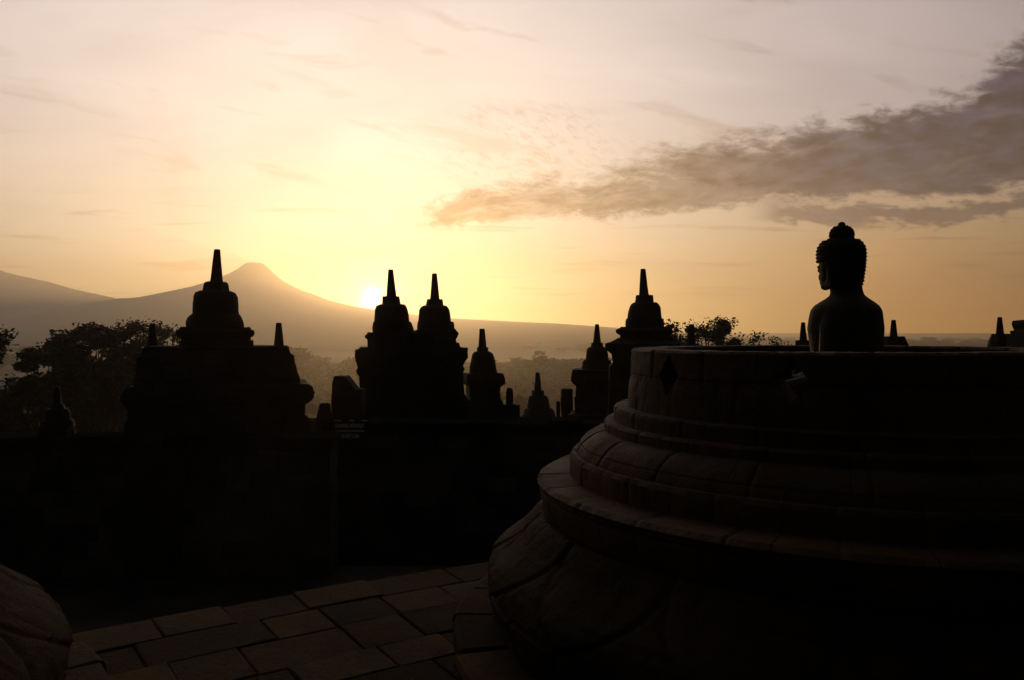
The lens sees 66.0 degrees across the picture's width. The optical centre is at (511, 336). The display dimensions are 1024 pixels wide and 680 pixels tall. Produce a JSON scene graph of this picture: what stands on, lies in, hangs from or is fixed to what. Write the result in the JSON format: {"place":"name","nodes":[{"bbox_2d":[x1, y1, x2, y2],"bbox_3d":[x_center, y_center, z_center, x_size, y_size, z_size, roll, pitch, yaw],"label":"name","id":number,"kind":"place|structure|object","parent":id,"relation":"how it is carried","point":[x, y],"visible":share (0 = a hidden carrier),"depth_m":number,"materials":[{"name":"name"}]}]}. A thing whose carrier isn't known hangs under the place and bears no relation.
{"place":"outdoors","nodes":[
{"label":"outdoors","id":0,"kind":"place"},
{"bbox_2d":[0,270,116,318],"bbox_3d":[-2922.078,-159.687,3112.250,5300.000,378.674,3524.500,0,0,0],"label":"mountain","id":1,"kind":"structure","parent":0,"point":[20,295],"depth_m":3550.78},
{"bbox_2d":[31,566,457,633],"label":"terrace","id":2,"kind":"structure","parent":0,"point":[87,604],"depth_m":10.07,"materials":[{"name":"grey stone"}]},
{"bbox_2d":[0,431,340,577],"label":"balustrade wall","id":3,"kind":"structure","parent":2,"relation":"on","point":[260,505],"depth_m":10.65,"materials":[{"name":"grey stone"}]},
{"bbox_2d":[38,386,75,436],"bbox_3d":[-6.278,1.427,10.900,0.445,1.461,0.434,0,0,0],"label":"stupa","id":4,"kind":"object","parent":3,"relation":"on","point":[58,421],"visible":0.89,"depth_m":10.77,"materials":[{"name":"black stone"}]},
{"bbox_2d":[133,635,277,675],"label":"terrace","id":5,"kind":"structure","parent":2,"relation":"on","point":[144,665],"depth_m":4.12,"materials":[{"name":"grey stone"}]},
{"bbox_2d":[72,562,487,679],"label":"paving","id":6,"kind":"structure","parent":5,"relation":"on","point":[397,627],"depth_m":4.33,"materials":[{"name":"grey stone"}]},
{"bbox_2d":[0,564,109,679],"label":"open stupa","id":7,"kind":"object","parent":6,"relation":"on","point":[38,641],"visible":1,"depth_m":3.24,"materials":[{"name":"grey stone"}]},
{"bbox_2d":[453,345,1023,679],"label":"open stupa","id":8,"kind":"object","parent":6,"relation":"on","point":[730,512],"visible":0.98,"depth_m":3.27,"materials":[{"name":"grey stone"}]},
{"bbox_2d":[786,222,884,395],"bbox_3d":[1.845,-0.121,4.561,0.885,1.069,0.549,0,0,-44],"label":"seated statue","id":9,"kind":"object","parent":8,"relation":"on","point":[846,315],"visible":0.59,"depth_m":4.39,"materials":[{"name":"black stone"}]},
{"bbox_2d":[355,269,415,418],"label":"stone tower","id":10,"kind":"structure","parent":0,"point":[386,364],"depth_m":14.23,"materials":[{"name":"black stone"}]},
{"bbox_2d":[0,262,794,359],"bbox_3d":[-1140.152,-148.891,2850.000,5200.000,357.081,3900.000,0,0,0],"label":"volcano","id":11,"kind":"structure","parent":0,"point":[269,299],"depth_m":2472.78},
{"bbox_2d":[414,273,468,419],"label":"stone tower","id":12,"kind":"structure","parent":0,"point":[441,356],"depth_m":15.51,"materials":[{"name":"black stone"}]},
{"bbox_2d":[0,333,1009,391],"bbox_3d":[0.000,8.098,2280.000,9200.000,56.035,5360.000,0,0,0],"label":"ground","id":13,"kind":"structure","parent":0,"point":[7,369],"depth_m":3920.53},
{"bbox_2d":[0,324,20,366],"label":"tree","id":14,"kind":"object","parent":13,"relation":"on","point":[4,342],"visible":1,"depth_m":37.43,"materials":[{"name":"green plant"}]},
{"bbox_2d":[0,373,40,431],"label":"tree","id":15,"kind":"object","parent":13,"relation":"on","point":[5,421],"visible":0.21,"depth_m":41.68,"materials":[{"name":"green plant"}]},
{"bbox_2d":[0,338,83,431],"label":"tree","id":16,"kind":"object","parent":13,"relation":"on","point":[29,389],"visible":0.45,"depth_m":38.89,"materials":[{"name":"green plant"}]},
{"bbox_2d":[30,321,142,432],"bbox_3d":[-19.668,7.256,37.107,5.363,16.015,5.291,0,0,0],"label":"tree","id":17,"kind":"object","parent":13,"relation":"on","point":[91,407],"visible":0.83,"depth_m":36.03,"materials":[{"name":"green plant"}]},
{"bbox_2d":[104,316,179,385],"bbox_3d":[-17.556,7.110,38.292,5.141,16.224,4.330,0,0,38],"label":"tree","id":18,"kind":"object","parent":13,"relation":"on","point":[136,326],"visible":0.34,"depth_m":37.65,"materials":[{"name":"green plant"}]},
{"bbox_2d":[0,335,987,431],"bbox_3d":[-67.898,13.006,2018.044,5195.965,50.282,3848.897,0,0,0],"label":"forest","id":19,"kind":"object","parent":13,"relation":"on","point":[519,374],"visible":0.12,"depth_m":504.38,"materials":[{"name":"green plant"}]},
{"bbox_2d":[531,350,547,357],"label":"tree","id":20,"kind":"object","parent":13,"relation":"on","point":[539,353],"visible":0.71,"depth_m":691.46,"materials":[{"name":"green plant"}]},
{"bbox_2d":[664,319,687,342],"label":"tree","id":21,"kind":"object","parent":13,"relation":"on","point":[675,330],"visible":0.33,"depth_m":41.83,"materials":[{"name":"green plant"}]},
{"bbox_2d":[671,315,758,345],"bbox_3d":[10.270,6.814,39.906,4.384,15.921,4.616,0,0,0],"label":"tree","id":22,"kind":"object","parent":13,"relation":"on","point":[717,335],"visible":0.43,"depth_m":39.69,"materials":[{"name":"green plant"}]},
{"bbox_2d":[747,330,791,344],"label":"tree","id":23,"kind":"object","parent":13,"relation":"on","point":[761,338],"visible":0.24,"depth_m":40.80,"materials":[{"name":"green plant"}]},
{"bbox_2d":[0,0,1023,332],"label":"sky","id":24,"kind":"structure","parent":0,"point":[533,157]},
{"bbox_2d":[568,324,611,419],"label":"stone tower","id":25,"kind":"structure","parent":0,"point":[590,379],"depth_m":16.97,"materials":[{"name":"black stone"}]},
{"bbox_2d":[605,269,680,415],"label":"stone tower","id":26,"kind":"structure","parent":0,"point":[644,325],"depth_m":14.38,"materials":[{"name":"black stone"}]},
{"bbox_2d":[1006,320,1023,346],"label":"stone tower","id":27,"kind":"structure","parent":0,"point":[1015,337],"depth_m":15.10,"materials":[{"name":"black stone"}]},
{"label":"gallery floor","id":28,"kind":"structure","parent":0,"visible":0},
{"bbox_2d":[120,249,314,582],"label":"stone tower","id":29,"kind":"structure","parent":28,"relation":"on","point":[216,370],"depth_m":10.73,"materials":[{"name":"black stone"}]},
{"bbox_2d":[316,403,331,430],"bbox_3d":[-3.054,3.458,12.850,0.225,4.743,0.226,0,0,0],"label":"stone finial","id":30,"kind":"object","parent":28,"relation":"on","point":[324,417],"visible":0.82,"depth_m":12.75,"materials":[{"name":"black stone"}]},
{"bbox_2d":[309,416,560,430],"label":"balustrade wall","id":31,"kind":"structure","parent":28,"relation":"on","point":[312,424],"depth_m":18.19,"materials":[{"name":"black stone"}]},
{"bbox_2d":[503,388,519,419],"bbox_3d":[-0.012,1.600,18.498,0.401,0.771,0.400,0,0,0],"label":"stone finial","id":32,"kind":"object","parent":31,"relation":"on","point":[511,410],"visible":0.9,"depth_m":18.31,"materials":[{"name":"black stone"}]},
{"bbox_2d":[556,401,559,416],"bbox_3d":[1.078,1.741,18.450,0.099,0.438,0.099,0,0,0],"label":"stone finial","id":33,"kind":"object","parent":31,"relation":"on","point":[557,408],"visible":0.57,"depth_m":18.41,"materials":[{"name":"black stone"}]},
{"bbox_2d":[560,388,572,416],"bbox_3d":[1.279,1.577,18.448,0.289,0.701,0.284,0,0,0],"label":"stone finial","id":34,"kind":"object","parent":31,"relation":"on","point":[566,402],"visible":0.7,"depth_m":18.32,"materials":[{"name":"black stone"}]},
{"bbox_2d":[329,417,603,565],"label":"balustrade wall","id":35,"kind":"structure","parent":28,"relation":"on","point":[433,492],"depth_m":12.60,"materials":[{"name":"black stone"}]},
{"bbox_2d":[331,375,365,417],"bbox_3d":[-2.664,1.008,12.860,0.494,0.731,0.340,0,0,0],"label":"parapet stone","id":36,"kind":"object","parent":35,"relation":"on","point":[348,398],"visible":0.84,"depth_m":12.69,"materials":[{"name":"black stone"}]},
{"bbox_2d":[332,418,369,441],"bbox_3d":[-2.540,1.475,12.430,0.592,0.383,0.031,0,0,0],"label":"notice board","id":37,"kind":"object","parent":35,"relation":"attached to","point":[354,429],"visible":1,"depth_m":12.42,"materials":[{"name":"black paint"}]},
{"bbox_2d":[463,329,505,418],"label":"stone tower","id":38,"kind":"structure","parent":28,"relation":"on","point":[484,380],"depth_m":18.38,"materials":[{"name":"black stone"}]},
{"bbox_2d":[521,372,555,419],"bbox_3d":[0.767,3.434,22.502,0.939,4.793,0.938,0,0,-16],"label":"stupa","id":39,"kind":"object","parent":28,"relation":"on","point":[538,405],"visible":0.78,"depth_m":22.25,"materials":[{"name":"black stone"}]},
{"bbox_2d":[684,324,698,345],"bbox_3d":[4.544,2.764,20.000,0.442,6.133,0.440,0,0,-10],"label":"stupa","id":40,"kind":"object","parent":28,"relation":"on","point":[691,341],"visible":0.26,"depth_m":19.93,"materials":[{"name":"black stone"}]},
{"bbox_2d":[795,322,808,344],"bbox_3d":[7.742,2.731,21.004,0.553,6.198,0.548,0,0,0],"label":"stupa","id":41,"kind":"object","parent":28,"relation":"on","point":[802,340],"visible":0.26,"depth_m":20.93,"materials":[{"name":"black stone"}]},
{"bbox_2d":[884,320,908,345],"bbox_3d":[10.180,2.699,20.996,0.771,6.262,0.776,0,0,0],"label":"stupa","id":42,"kind":"object","parent":28,"relation":"on","point":[893,338],"visible":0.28,"depth_m":20.77,"materials":[{"name":"black stone"}]},
{"bbox_2d":[987,317,1005,346],"bbox_3d":[13.008,2.660,21.003,0.668,6.339,0.660,0,0,0],"label":"stupa","id":43,"kind":"object","parent":28,"relation":"on","point":[998,339],"visible":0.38,"depth_m":20.91,"materials":[{"name":"black stone"}]}
]}

